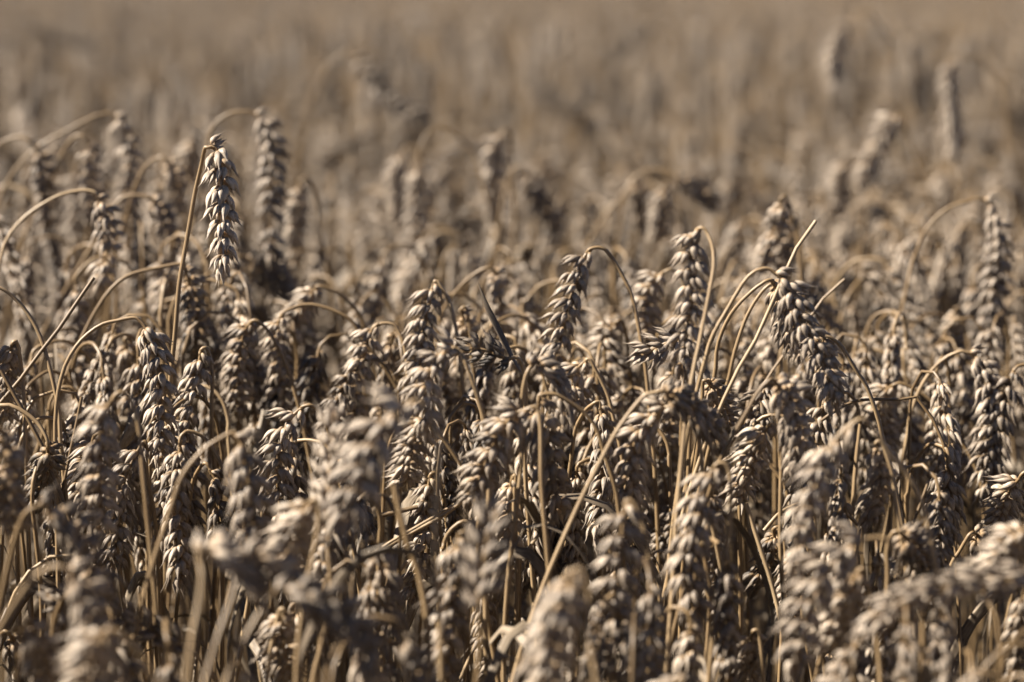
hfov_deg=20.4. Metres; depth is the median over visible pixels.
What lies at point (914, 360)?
wheat stalk
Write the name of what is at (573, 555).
wheat stalk
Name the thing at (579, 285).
wheat stalk
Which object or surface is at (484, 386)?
wheat stalk
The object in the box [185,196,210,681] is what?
wheat stalk
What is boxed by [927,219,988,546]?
wheat stalk
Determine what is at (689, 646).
wheat stalk
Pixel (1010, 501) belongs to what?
wheat stalk
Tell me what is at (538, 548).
wheat stalk
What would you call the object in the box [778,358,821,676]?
wheat stalk
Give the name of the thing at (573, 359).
wheat stalk
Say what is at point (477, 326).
wheat stalk
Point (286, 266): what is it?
wheat stalk
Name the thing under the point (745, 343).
wheat stalk
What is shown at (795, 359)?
wheat stalk
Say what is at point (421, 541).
wheat stalk
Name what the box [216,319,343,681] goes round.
wheat stalk
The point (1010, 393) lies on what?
wheat stalk
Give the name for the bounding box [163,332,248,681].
wheat stalk
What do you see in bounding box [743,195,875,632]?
wheat stalk
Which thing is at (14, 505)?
wheat stalk
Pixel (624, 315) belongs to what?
wheat stalk
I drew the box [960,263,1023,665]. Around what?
wheat stalk
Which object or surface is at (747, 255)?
wheat stalk
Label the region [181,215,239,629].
wheat stalk
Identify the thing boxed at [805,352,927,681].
wheat stalk
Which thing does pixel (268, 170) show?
wheat stalk
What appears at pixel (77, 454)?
wheat stalk
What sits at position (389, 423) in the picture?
wheat stalk
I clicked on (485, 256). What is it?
wheat stalk
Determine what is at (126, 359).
wheat stalk
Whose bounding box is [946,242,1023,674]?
wheat stalk
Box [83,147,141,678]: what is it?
wheat stalk
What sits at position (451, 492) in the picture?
wheat stalk
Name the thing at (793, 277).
wheat stalk
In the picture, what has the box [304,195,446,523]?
wheat stalk
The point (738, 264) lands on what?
wheat stalk
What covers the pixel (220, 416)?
wheat stalk
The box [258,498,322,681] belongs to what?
wheat stalk
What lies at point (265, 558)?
wheat stalk
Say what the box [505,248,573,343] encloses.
wheat stalk
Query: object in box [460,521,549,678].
straw
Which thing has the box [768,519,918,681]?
wheat stalk
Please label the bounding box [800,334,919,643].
wheat stalk
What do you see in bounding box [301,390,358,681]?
wheat stalk
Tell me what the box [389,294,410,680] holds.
wheat stalk
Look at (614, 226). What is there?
wheat stalk
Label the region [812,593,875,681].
wheat stalk
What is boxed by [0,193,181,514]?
wheat stalk
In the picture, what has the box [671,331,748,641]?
wheat stalk
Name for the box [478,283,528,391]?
dry leaf
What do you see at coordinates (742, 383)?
wheat stalk
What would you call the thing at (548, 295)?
wheat stalk
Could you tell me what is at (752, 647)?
wheat stalk
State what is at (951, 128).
wheat stalk
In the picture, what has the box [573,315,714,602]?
wheat stalk
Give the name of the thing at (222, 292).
wheat stalk
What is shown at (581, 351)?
wheat stalk
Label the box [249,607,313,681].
wheat stalk
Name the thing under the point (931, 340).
wheat stalk
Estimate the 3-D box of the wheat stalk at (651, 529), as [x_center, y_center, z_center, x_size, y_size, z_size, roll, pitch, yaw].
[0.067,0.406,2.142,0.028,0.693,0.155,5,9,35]
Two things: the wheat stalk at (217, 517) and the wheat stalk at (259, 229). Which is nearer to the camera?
the wheat stalk at (217, 517)
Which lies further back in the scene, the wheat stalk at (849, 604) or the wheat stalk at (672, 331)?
the wheat stalk at (672, 331)
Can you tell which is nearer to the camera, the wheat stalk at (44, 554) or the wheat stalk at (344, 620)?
the wheat stalk at (344, 620)
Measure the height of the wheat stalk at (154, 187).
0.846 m
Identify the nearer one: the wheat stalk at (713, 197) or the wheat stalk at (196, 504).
the wheat stalk at (196, 504)
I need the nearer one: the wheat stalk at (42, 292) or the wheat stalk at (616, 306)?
the wheat stalk at (42, 292)
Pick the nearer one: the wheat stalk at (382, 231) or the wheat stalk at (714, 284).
the wheat stalk at (714, 284)
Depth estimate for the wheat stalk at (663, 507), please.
2.19 m
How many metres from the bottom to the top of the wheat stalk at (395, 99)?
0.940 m
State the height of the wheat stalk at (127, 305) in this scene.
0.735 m
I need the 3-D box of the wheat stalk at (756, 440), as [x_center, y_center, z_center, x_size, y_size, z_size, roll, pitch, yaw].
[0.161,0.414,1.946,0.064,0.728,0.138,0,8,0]
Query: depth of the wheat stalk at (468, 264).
2.56 m
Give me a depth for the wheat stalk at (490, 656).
1.94 m
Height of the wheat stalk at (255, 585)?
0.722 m
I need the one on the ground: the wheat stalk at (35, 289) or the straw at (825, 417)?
the wheat stalk at (35, 289)
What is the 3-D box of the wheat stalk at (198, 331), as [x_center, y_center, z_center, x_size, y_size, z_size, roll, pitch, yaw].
[-0.316,0.338,2.223,0.168,0.807,0.124,2,8,17]
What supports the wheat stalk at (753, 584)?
on the ground
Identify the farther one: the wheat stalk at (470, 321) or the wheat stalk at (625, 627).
the wheat stalk at (470, 321)
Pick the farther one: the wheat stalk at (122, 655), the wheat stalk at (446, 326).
the wheat stalk at (446, 326)
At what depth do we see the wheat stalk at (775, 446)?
2.22 m
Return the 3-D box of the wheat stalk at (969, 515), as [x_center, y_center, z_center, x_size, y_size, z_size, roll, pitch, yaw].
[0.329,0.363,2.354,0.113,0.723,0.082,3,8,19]
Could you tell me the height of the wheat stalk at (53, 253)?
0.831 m
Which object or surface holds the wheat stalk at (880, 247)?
on the ground
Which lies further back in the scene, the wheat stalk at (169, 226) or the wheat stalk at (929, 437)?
the wheat stalk at (169, 226)
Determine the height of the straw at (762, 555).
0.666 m
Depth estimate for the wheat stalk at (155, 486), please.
2.02 m
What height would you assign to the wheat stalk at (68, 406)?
0.727 m
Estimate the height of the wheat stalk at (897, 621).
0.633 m
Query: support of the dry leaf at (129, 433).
attached to the wheat stalk at (77, 454)
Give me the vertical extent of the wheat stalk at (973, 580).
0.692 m
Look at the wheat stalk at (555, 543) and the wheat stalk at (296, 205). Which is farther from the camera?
the wheat stalk at (296, 205)
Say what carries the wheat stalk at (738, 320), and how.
on the ground
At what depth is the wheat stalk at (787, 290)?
1.90 m
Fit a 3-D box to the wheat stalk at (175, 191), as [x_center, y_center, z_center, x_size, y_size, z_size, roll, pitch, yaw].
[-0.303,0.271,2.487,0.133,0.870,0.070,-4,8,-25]
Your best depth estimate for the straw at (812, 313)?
2.10 m
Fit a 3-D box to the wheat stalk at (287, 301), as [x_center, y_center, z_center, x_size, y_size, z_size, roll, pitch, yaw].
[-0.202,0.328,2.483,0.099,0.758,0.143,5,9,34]
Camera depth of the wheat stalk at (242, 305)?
2.20 m
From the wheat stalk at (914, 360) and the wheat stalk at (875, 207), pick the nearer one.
the wheat stalk at (914, 360)
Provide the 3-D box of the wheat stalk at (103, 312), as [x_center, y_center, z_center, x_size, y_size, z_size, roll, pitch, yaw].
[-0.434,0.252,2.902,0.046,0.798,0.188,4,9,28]
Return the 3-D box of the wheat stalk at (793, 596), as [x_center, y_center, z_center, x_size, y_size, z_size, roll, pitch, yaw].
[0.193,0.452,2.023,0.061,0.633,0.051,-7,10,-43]
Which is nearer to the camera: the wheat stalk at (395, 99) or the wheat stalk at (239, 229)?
the wheat stalk at (239, 229)
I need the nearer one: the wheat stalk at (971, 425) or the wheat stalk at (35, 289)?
the wheat stalk at (971, 425)
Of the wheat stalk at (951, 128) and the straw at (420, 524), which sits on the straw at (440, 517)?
the straw at (420, 524)
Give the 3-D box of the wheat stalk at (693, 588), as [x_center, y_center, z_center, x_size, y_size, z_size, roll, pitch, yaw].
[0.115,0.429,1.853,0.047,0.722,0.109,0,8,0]
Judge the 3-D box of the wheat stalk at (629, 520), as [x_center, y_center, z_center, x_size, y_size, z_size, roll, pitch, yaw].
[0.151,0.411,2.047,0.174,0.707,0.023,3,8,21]
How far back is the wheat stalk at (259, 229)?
2.94 m
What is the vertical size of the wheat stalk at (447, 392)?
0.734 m
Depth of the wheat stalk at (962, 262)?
2.86 m
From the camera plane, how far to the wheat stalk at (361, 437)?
2.36 m
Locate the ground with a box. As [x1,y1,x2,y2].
[1,0,1023,681]
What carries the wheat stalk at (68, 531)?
on the ground
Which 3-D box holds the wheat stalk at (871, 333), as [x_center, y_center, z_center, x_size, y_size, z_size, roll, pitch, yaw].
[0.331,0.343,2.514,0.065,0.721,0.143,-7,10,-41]
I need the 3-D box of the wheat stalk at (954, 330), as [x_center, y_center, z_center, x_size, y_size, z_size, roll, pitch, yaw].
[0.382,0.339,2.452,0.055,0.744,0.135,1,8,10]
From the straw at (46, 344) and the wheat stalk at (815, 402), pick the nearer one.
the straw at (46, 344)
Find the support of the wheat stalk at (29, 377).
on the ground
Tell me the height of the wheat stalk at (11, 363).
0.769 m
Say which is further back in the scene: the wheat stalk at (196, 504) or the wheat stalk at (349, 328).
the wheat stalk at (349, 328)
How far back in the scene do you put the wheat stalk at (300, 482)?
1.98 m
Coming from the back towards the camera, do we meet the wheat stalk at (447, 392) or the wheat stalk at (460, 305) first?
the wheat stalk at (460, 305)
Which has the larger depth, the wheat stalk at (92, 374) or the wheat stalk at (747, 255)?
the wheat stalk at (747, 255)
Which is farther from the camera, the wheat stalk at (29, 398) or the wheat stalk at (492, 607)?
the wheat stalk at (29, 398)
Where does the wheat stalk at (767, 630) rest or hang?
on the ground
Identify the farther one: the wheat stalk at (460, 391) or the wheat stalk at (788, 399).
the wheat stalk at (460, 391)
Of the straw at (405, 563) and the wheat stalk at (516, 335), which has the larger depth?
the wheat stalk at (516, 335)
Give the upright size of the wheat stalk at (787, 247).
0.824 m
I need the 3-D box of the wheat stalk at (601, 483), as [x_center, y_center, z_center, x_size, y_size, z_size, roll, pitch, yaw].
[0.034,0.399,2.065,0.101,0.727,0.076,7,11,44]
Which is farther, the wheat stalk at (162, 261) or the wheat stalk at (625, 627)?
the wheat stalk at (162, 261)
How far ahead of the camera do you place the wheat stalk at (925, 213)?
2.99 m
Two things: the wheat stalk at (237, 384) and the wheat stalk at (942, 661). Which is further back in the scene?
the wheat stalk at (237, 384)
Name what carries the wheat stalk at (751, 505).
on the ground
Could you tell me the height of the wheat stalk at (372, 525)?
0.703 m
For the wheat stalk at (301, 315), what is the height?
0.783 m
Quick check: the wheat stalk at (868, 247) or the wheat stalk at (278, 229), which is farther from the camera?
the wheat stalk at (868, 247)
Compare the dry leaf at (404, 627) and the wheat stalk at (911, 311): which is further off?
the wheat stalk at (911, 311)
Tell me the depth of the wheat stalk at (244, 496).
1.74 m
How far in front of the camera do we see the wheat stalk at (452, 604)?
1.75 m
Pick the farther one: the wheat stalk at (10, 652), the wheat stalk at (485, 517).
the wheat stalk at (10, 652)
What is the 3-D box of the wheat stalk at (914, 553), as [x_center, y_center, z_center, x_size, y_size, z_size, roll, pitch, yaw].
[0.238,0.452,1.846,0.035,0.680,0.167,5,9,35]
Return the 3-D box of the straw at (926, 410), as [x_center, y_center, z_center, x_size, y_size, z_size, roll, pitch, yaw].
[0.311,0.401,2.053,0.056,0.726,0.013,7,10,43]
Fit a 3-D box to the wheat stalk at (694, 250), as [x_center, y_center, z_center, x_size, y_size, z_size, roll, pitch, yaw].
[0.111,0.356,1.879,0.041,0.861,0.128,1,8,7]
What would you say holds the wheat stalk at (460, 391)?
on the ground
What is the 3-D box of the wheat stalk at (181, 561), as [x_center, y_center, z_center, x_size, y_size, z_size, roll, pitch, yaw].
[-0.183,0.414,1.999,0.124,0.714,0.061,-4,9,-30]
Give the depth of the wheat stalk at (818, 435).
2.05 m
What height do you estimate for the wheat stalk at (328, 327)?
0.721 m
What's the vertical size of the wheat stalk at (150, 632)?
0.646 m
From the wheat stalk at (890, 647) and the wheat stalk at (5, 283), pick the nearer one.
the wheat stalk at (890, 647)
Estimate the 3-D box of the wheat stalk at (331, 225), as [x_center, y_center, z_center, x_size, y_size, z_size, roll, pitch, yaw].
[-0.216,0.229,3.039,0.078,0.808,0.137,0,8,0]
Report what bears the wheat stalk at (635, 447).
on the ground
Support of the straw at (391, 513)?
on the wheat stalk at (372, 525)
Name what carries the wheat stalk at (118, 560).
on the ground
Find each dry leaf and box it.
[112,389,148,465]
[393,600,407,660]
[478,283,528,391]
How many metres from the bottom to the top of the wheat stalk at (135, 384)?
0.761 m
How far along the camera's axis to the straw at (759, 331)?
1.93 m
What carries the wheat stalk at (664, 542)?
on the ground
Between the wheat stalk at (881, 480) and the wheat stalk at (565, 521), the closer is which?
the wheat stalk at (881, 480)
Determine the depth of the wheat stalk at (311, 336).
2.36 m
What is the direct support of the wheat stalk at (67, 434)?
on the ground
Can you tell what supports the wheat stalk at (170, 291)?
on the ground
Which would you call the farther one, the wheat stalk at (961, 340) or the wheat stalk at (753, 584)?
the wheat stalk at (961, 340)
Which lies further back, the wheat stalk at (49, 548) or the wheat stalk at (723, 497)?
the wheat stalk at (723, 497)
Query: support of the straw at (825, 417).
on the straw at (926, 410)
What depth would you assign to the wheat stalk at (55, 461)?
1.96 m
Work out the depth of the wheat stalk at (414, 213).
2.71 m
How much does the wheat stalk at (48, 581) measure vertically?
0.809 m
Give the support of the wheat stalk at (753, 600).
on the ground
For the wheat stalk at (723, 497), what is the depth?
2.44 m
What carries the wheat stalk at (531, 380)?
on the ground
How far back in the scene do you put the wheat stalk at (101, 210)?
2.21 m
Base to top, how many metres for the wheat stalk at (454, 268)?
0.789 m
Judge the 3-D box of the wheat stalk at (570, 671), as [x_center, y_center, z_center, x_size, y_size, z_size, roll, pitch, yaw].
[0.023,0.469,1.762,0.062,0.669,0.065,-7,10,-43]
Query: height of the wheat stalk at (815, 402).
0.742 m
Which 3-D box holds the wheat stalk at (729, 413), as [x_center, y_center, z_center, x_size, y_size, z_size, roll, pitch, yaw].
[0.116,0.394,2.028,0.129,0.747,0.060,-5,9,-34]
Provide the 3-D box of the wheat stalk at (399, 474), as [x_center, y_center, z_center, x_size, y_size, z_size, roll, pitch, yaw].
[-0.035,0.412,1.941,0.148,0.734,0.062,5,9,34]
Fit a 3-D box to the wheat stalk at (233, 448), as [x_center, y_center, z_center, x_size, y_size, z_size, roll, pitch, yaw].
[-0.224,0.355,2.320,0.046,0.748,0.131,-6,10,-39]
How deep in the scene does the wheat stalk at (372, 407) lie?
2.39 m
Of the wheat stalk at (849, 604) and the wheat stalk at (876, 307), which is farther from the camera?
the wheat stalk at (876, 307)
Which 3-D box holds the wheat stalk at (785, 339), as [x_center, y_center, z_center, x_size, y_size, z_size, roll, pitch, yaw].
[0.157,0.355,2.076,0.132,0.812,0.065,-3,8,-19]
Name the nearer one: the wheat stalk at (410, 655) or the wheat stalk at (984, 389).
the wheat stalk at (410, 655)
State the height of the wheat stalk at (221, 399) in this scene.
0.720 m
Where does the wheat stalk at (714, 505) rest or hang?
on the ground
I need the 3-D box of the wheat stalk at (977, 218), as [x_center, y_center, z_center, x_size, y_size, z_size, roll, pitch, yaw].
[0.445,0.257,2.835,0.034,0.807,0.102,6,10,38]
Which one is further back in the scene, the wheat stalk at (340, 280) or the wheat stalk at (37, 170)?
the wheat stalk at (340, 280)
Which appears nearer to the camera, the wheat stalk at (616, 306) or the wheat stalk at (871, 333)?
the wheat stalk at (871, 333)
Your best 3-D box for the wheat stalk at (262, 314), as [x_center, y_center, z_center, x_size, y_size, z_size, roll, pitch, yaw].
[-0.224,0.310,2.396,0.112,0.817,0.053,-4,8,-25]
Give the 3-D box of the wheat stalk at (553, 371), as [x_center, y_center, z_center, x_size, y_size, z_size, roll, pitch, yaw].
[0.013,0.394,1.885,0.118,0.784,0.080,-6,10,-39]
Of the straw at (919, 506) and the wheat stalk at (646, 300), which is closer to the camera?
the straw at (919, 506)
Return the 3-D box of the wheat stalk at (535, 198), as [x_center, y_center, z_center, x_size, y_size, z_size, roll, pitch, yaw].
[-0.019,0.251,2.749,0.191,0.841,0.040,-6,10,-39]
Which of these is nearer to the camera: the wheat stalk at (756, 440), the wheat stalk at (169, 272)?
the wheat stalk at (756, 440)
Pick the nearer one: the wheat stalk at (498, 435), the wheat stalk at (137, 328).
the wheat stalk at (498, 435)
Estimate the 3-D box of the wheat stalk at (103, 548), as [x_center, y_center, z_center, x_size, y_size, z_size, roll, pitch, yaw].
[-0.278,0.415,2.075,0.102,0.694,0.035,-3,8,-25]
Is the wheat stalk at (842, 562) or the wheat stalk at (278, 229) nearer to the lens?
the wheat stalk at (842, 562)
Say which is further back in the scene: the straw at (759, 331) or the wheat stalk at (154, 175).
the wheat stalk at (154, 175)
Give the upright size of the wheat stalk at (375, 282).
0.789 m
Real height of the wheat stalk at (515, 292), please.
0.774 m
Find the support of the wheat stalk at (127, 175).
on the ground
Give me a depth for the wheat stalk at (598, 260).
2.72 m
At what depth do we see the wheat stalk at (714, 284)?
2.50 m
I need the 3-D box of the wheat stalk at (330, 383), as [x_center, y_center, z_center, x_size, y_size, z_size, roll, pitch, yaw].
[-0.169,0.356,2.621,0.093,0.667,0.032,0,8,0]
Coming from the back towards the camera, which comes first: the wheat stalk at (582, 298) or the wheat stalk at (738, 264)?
the wheat stalk at (738, 264)
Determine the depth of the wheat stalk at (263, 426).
2.19 m
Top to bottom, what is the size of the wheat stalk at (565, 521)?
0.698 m
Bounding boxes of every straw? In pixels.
[0,276,95,402]
[0,369,109,667]
[2,554,73,617]
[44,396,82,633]
[376,505,417,518]
[382,501,457,545]
[384,561,407,590]
[390,502,462,545]
[391,483,432,676]
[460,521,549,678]
[651,220,816,659]
[677,278,844,604]
[744,502,794,681]
[763,503,803,531]
[820,395,916,421]
[899,482,928,582]
[916,397,962,666]
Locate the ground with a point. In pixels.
(445, 302)
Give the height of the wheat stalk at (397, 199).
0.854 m
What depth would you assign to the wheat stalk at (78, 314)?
2.28 m
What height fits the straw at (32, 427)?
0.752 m
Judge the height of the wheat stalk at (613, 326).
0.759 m
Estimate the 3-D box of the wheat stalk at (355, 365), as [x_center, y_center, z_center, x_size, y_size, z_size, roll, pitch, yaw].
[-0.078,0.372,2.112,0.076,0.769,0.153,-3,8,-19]
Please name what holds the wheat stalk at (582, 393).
on the ground
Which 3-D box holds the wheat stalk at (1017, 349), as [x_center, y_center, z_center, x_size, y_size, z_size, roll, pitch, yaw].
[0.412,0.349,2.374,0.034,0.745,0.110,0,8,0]
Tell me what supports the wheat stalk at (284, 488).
on the ground
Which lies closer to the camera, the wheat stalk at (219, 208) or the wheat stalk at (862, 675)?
the wheat stalk at (862, 675)
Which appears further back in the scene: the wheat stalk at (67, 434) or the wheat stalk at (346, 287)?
the wheat stalk at (346, 287)
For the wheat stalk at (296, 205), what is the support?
on the ground
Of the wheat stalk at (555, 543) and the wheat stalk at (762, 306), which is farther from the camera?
the wheat stalk at (762, 306)
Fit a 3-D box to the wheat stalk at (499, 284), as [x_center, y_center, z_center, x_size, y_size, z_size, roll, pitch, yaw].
[-0.093,0.328,2.351,0.201,0.794,0.067,3,8,18]
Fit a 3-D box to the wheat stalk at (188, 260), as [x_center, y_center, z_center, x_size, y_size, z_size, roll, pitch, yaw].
[-0.294,0.308,2.428,0.141,0.812,0.156,-6,10,-38]
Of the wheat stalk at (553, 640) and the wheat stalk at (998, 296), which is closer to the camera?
the wheat stalk at (553, 640)
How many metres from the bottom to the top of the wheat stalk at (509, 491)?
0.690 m
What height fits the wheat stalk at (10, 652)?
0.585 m
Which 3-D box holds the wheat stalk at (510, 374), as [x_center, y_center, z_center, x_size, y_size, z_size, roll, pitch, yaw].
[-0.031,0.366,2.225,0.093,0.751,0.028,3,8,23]
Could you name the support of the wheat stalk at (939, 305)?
on the ground
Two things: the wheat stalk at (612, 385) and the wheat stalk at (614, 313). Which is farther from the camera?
the wheat stalk at (614, 313)
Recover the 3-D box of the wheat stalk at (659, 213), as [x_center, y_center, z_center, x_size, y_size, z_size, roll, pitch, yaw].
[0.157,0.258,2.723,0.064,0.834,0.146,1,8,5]
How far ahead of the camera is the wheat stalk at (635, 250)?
3.06 m
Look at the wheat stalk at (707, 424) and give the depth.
1.82 m
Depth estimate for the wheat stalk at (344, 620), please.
1.58 m
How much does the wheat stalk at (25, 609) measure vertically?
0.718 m
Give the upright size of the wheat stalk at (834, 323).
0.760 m
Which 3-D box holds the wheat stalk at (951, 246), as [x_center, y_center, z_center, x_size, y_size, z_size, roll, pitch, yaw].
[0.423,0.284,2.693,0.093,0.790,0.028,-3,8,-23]
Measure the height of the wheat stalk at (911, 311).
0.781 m
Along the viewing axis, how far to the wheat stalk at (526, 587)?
2.02 m
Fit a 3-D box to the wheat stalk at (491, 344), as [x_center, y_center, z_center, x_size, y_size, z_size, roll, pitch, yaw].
[0.034,0.377,1.991,0.155,0.790,0.031,-1,8,-7]
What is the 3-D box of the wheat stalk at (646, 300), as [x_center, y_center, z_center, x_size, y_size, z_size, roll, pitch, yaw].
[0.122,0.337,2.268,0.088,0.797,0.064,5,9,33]
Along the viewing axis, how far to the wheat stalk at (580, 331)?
2.32 m
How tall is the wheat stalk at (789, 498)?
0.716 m
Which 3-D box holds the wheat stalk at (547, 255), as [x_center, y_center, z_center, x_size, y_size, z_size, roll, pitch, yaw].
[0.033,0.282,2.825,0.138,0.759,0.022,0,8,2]
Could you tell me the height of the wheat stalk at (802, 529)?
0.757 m
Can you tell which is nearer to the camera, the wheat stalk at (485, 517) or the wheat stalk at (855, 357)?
the wheat stalk at (485, 517)
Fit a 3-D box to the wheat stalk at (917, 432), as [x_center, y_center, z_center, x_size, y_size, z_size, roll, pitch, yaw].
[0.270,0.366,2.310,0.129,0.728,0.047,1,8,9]
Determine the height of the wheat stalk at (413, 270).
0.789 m
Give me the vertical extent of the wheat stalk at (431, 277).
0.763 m
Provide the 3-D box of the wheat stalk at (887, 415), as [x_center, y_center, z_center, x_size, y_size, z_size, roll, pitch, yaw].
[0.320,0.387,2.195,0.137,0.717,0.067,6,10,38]
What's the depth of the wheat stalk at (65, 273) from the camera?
2.39 m
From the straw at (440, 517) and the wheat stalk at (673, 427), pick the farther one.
the wheat stalk at (673, 427)
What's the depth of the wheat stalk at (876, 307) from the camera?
2.46 m
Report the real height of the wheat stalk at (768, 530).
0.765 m
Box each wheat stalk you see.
[0,111,145,219]
[0,134,109,356]
[0,135,65,231]
[0,184,64,634]
[0,189,128,296]
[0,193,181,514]
[0,227,38,662]
[0,249,39,633]
[0,286,143,662]
[0,340,78,681]
[0,403,70,518]
[0,416,80,677]
[0,427,37,540]
[0,482,121,637]
[0,558,129,681]
[0,629,38,681]
[1,183,148,617]
[1,339,152,664]
[2,240,158,681]
[2,262,213,614]
[4,370,82,681]
[13,235,87,623]
[13,617,70,681]
[22,385,86,620]
[30,455,67,635]
[32,195,123,574]
[32,581,219,681]
[35,304,68,628]
[46,231,194,679]
[48,336,158,622]
[50,592,131,681]
[51,626,162,681]
[53,316,181,622]
[55,243,124,602]
[59,333,147,681]
[59,433,177,675]
[61,314,268,674]
[61,429,277,680]
[62,256,172,649]
[67,341,204,679]
[67,390,162,668]
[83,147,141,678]
[87,327,156,680]
[87,458,201,681]
[101,439,162,651]
[104,155,236,442]
[104,165,230,681]
[108,331,232,559]
[111,298,197,589]
[114,250,297,616]
[114,281,126,346]
[117,461,239,661]
[122,288,248,622]
[130,385,335,681]
[133,278,264,677]
[137,346,224,681]
[143,394,223,681]
[144,233,219,597]
[145,416,209,681]
[146,268,203,681]
[146,297,226,681]
[147,159,191,673]
[150,138,220,586]
[150,183,183,360]
[153,132,244,681]
[154,617,184,681]
[155,107,292,564]
[155,429,265,670]
[156,199,255,510]
[158,266,212,671]
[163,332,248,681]
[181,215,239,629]
[184,527,281,681]
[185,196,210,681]
[192,291,294,678]
[193,239,301,681]
[195,181,292,680]
[196,271,334,681]
[199,249,254,672]
[202,533,327,681]
[204,207,267,655]
[210,198,259,649]
[212,291,334,634]
[212,363,265,669]
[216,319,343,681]
[216,376,303,677]
[223,563,392,681]
[227,437,312,681]
[233,438,385,681]
[242,248,300,623]
[245,176,357,544]
[249,305,317,552]
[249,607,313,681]
[254,303,539,681]
[254,403,363,615]
[256,300,327,645]
[257,328,308,681]
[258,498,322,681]
[266,247,358,612]
[270,285,432,666]
[276,51,436,303]
[277,369,373,646]
[295,274,371,681]
[300,288,454,681]
[300,381,443,681]
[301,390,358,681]
[303,247,417,641]
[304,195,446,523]
[304,491,384,670]
[309,260,448,681]
[309,266,513,674]
[309,358,401,667]
[319,176,339,680]
[319,277,407,653]
[323,614,440,681]
[335,321,441,661]
[336,290,398,504]
[344,240,421,587]
[347,402,412,632]
[348,317,406,681]
[354,204,396,588]
[360,243,502,640]
[368,316,436,677]
[375,353,463,600]
[379,145,456,654]
[379,231,477,340]
[381,416,466,602]
[381,418,576,681]
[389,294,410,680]
[390,292,488,656]
[392,280,475,671]
[394,471,455,673]
[397,126,535,429]
[397,321,558,680]
[398,299,514,573]
[401,225,509,670]
[410,270,542,611]
[413,530,518,681]
[436,165,563,624]
[436,246,486,538]
[440,519,500,680]
[444,305,514,635]
[449,393,556,681]
[451,323,673,670]
[452,317,493,615]
[452,488,522,681]
[456,334,529,673]
[457,345,550,654]
[459,275,501,390]
[472,314,555,644]
[474,128,515,659]
[474,636,501,681]
[475,431,546,634]
[478,321,585,640]
[479,247,499,273]
[482,461,567,621]
[486,246,523,395]
[489,473,531,681]
[493,248,590,416]
[497,476,585,681]
[498,168,725,634]
[500,244,563,361]
[501,344,619,681]
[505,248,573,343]
[507,427,541,648]
[507,567,598,681]
[510,371,732,681]
[512,392,631,625]
[516,462,563,681]
[519,589,642,681]
[520,279,594,526]
[521,309,658,614]
[529,238,624,339]
[532,354,566,573]
[534,194,608,570]
[535,246,661,603]
[551,573,578,681]
[554,196,610,399]
[557,400,619,567]
[558,498,660,681]
[559,457,612,663]
[560,357,677,681]
[562,347,672,677]
[562,421,660,676]
[563,289,626,596]
[564,236,656,510]
[565,347,765,608]
[568,335,658,670]
[571,293,624,648]
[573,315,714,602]
[579,342,619,676]
[580,318,645,645]
[588,267,604,398]
[593,175,652,559]
[599,377,741,680]
[600,217,696,595]
[602,247,672,669]
[603,391,731,676]
[604,196,722,588]
[612,424,677,661]
[617,292,728,582]
[622,326,694,632]
[624,268,724,675]
[628,184,673,298]
[641,456,790,681]
[643,181,703,637]
[643,278,805,516]
[644,214,744,589]
[655,361,688,674]
[656,419,708,650]
[658,605,705,681]
[659,226,718,673]
[660,461,732,681]
[662,266,851,653]
[663,373,820,681]
[671,310,838,681]
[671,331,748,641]
[677,283,810,669]
[684,278,758,644]
[686,297,759,631]
[693,536,746,681]
[699,396,764,681]
[702,488,729,678]
[708,301,799,680]
[708,305,865,667]
[708,366,784,642]
[718,259,798,675]
[718,421,789,681]
[729,628,769,681]
[735,219,819,557]
[737,413,818,635]
[740,257,837,376]
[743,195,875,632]
[743,525,787,681]
[747,440,918,681]
[750,358,829,676]
[752,311,930,653]
[759,407,820,681]
[765,310,933,680]
[766,217,824,675]
[766,265,770,658]
[766,348,928,675]
[768,334,862,681]
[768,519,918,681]
[769,555,813,681]
[771,417,1023,616]
[773,323,834,678]
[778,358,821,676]
[779,250,795,512]
[783,204,878,590]
[788,390,862,579]
[790,190,911,589]
[793,284,841,630]
[795,338,845,681]
[799,277,891,681]
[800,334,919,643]
[802,566,882,681]
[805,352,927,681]
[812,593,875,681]
[819,11,926,492]
[820,257,940,531]
[822,156,924,571]
[829,257,932,375]
[829,260,947,572]
[844,556,1023,641]
[845,112,966,620]
[850,348,987,667]
[850,622,934,681]
[859,205,926,501]
[859,327,887,567]
[859,382,1004,681]
[863,192,1018,596]
[867,519,944,679]
[868,310,910,582]
[869,312,983,677]
[870,319,957,641]
[871,210,918,502]
[871,573,910,681]
[875,343,1016,675]
[878,342,980,604]
[881,311,927,507]
[904,442,967,642]
[911,261,987,616]
[914,204,969,429]
[917,599,959,681]
[921,355,950,560]
[925,524,992,658]
[926,226,1011,681]
[926,306,983,681]
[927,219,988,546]
[936,55,1023,388]
[943,193,984,669]
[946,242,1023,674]
[951,471,1023,665]
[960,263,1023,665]
[966,521,1023,587]
[975,363,1023,681]
[987,311,1023,641]
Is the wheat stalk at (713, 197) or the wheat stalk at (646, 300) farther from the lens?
the wheat stalk at (713, 197)
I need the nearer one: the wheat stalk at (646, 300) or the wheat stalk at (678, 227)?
the wheat stalk at (646, 300)
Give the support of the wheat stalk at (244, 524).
on the ground
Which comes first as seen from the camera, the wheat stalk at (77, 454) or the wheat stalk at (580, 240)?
the wheat stalk at (77, 454)
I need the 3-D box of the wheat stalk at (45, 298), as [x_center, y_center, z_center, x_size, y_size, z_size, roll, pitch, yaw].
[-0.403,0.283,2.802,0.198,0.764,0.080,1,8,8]
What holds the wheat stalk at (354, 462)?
on the ground
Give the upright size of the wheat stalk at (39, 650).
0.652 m

